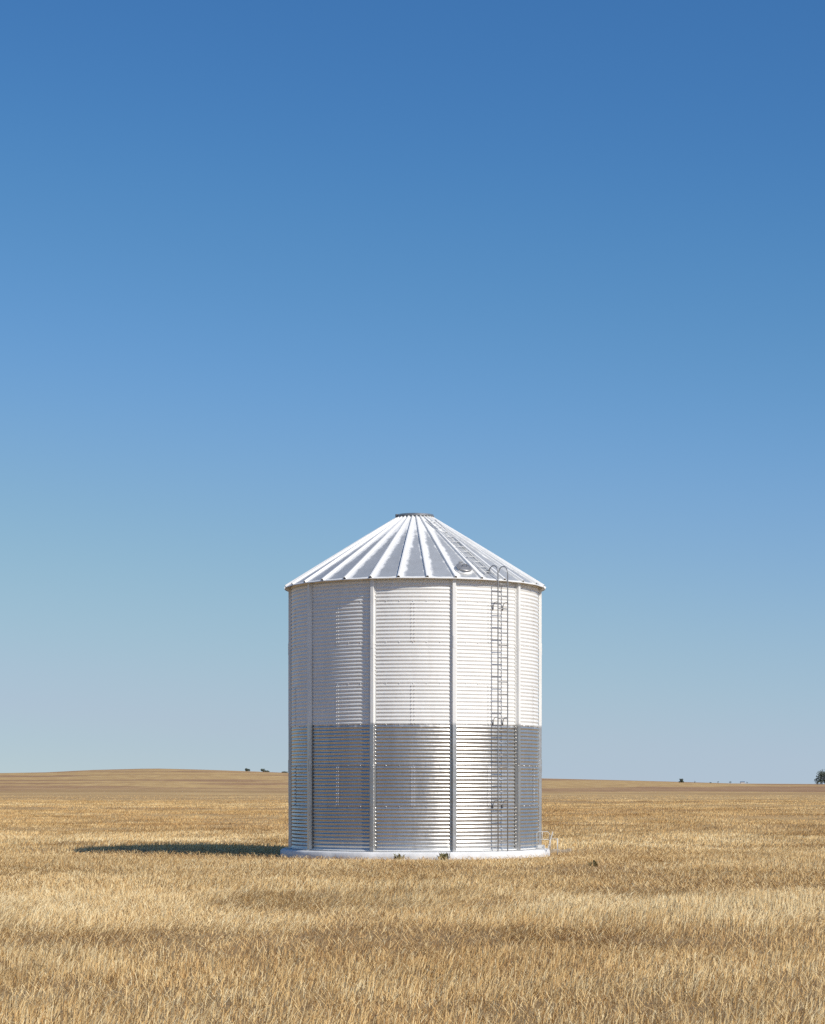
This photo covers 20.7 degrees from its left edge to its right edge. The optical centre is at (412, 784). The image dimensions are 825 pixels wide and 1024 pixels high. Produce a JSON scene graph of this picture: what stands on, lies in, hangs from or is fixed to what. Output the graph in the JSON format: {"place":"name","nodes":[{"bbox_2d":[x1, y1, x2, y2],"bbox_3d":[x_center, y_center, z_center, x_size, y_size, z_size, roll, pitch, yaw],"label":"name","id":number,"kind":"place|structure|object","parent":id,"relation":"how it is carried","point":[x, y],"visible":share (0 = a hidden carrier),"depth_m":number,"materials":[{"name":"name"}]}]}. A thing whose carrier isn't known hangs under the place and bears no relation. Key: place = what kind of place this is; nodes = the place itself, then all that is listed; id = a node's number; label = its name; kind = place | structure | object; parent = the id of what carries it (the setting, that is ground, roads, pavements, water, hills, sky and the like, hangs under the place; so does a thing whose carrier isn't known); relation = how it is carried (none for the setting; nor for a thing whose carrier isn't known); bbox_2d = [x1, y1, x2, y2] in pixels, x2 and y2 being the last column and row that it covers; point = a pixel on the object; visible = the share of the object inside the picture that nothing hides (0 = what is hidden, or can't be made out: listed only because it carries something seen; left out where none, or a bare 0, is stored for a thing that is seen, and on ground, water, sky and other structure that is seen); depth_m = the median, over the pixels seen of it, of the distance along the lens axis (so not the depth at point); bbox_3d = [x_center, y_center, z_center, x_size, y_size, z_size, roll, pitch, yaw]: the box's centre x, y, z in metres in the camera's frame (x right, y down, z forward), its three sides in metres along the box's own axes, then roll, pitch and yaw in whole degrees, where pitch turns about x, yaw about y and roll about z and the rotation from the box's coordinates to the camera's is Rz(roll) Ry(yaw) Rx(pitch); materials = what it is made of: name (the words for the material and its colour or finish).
{"place":"outdoors","nodes":[
{"label":"outdoors","id":0,"kind":"place"},
{"bbox_2d":[0,769,824,1023],"bbox_3d":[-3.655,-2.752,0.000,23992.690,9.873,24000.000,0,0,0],"label":"ground","id":1,"kind":"structure","parent":0,"point":[178,784],"depth_m":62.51,"materials":[{"name":"beige plant"}]},
{"bbox_2d":[393,853,403,859],"bbox_3d":[-0.372,1.946,60.962,0.431,0.207,0.292,0,0,36],"label":"weed","id":2,"kind":"object","parent":1,"relation":"on","point":[399,856],"visible":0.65,"depth_m":60.98,"materials":[{"name":"green plant"}]},
{"bbox_2d":[280,848,549,859],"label":"concrete slab","id":3,"kind":"structure","parent":1,"relation":"on","point":[289,852],"depth_m":61.73,"materials":[{"name":"white concrete"}]},
{"bbox_2d":[284,513,545,851],"bbox_3d":[0.070,-2.950,65.000,7.534,9.620,7.508,0,0,0],"label":"grain silo","id":4,"kind":"object","parent":3,"relation":"on","point":[414,643],"visible":1,"depth_m":61.99,"materials":[{"name":"white paint"}]},
{"bbox_2d":[536,831,557,854],"bbox_3d":[3.802,1.661,63.900,0.603,0.659,0.240,0,0,0],"label":"frame stand","id":5,"kind":"object","parent":3,"relation":"on","point":[543,846],"visible":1,"depth_m":63.95,"materials":[{"name":"white metal"}]},
{"bbox_2d":[437,852,449,859],"bbox_3d":[0.835,1.930,61.008,0.488,0.240,0.282,0,0,0],"label":"weed","id":6,"kind":"object","parent":1,"relation":"on","point":[441,855],"visible":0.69,"depth_m":60.95,"materials":[{"name":"green plant"}]},
{"bbox_2d":[550,848,570,852],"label":"plank","id":7,"kind":"object","parent":1,"relation":"on","point":[562,851],"visible":0.89,"depth_m":65.81,"materials":[{"name":"brown wood"}]},
{"bbox_2d":[588,860,597,866],"bbox_3d":[4.515,1.978,57.003,0.306,0.186,0.277,0,0,0],"label":"weed","id":8,"kind":"object","parent":1,"relation":"on","point":[595,863],"visible":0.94,"depth_m":56.96,"materials":[{"name":"green plant"}]},
{"bbox_2d":[814,770,824,783],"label":"gum tree","id":9,"kind":"object","parent":1,"relation":"on","point":[821,775],"visible":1,"depth_m":999.12,"materials":[{"name":"green plant"}]},
{"bbox_2d":[0,0,824,783],"label":"sky","id":10,"kind":"structure","parent":0,"point":[281,281],"materials":[{"name":"blue"}]}
]}

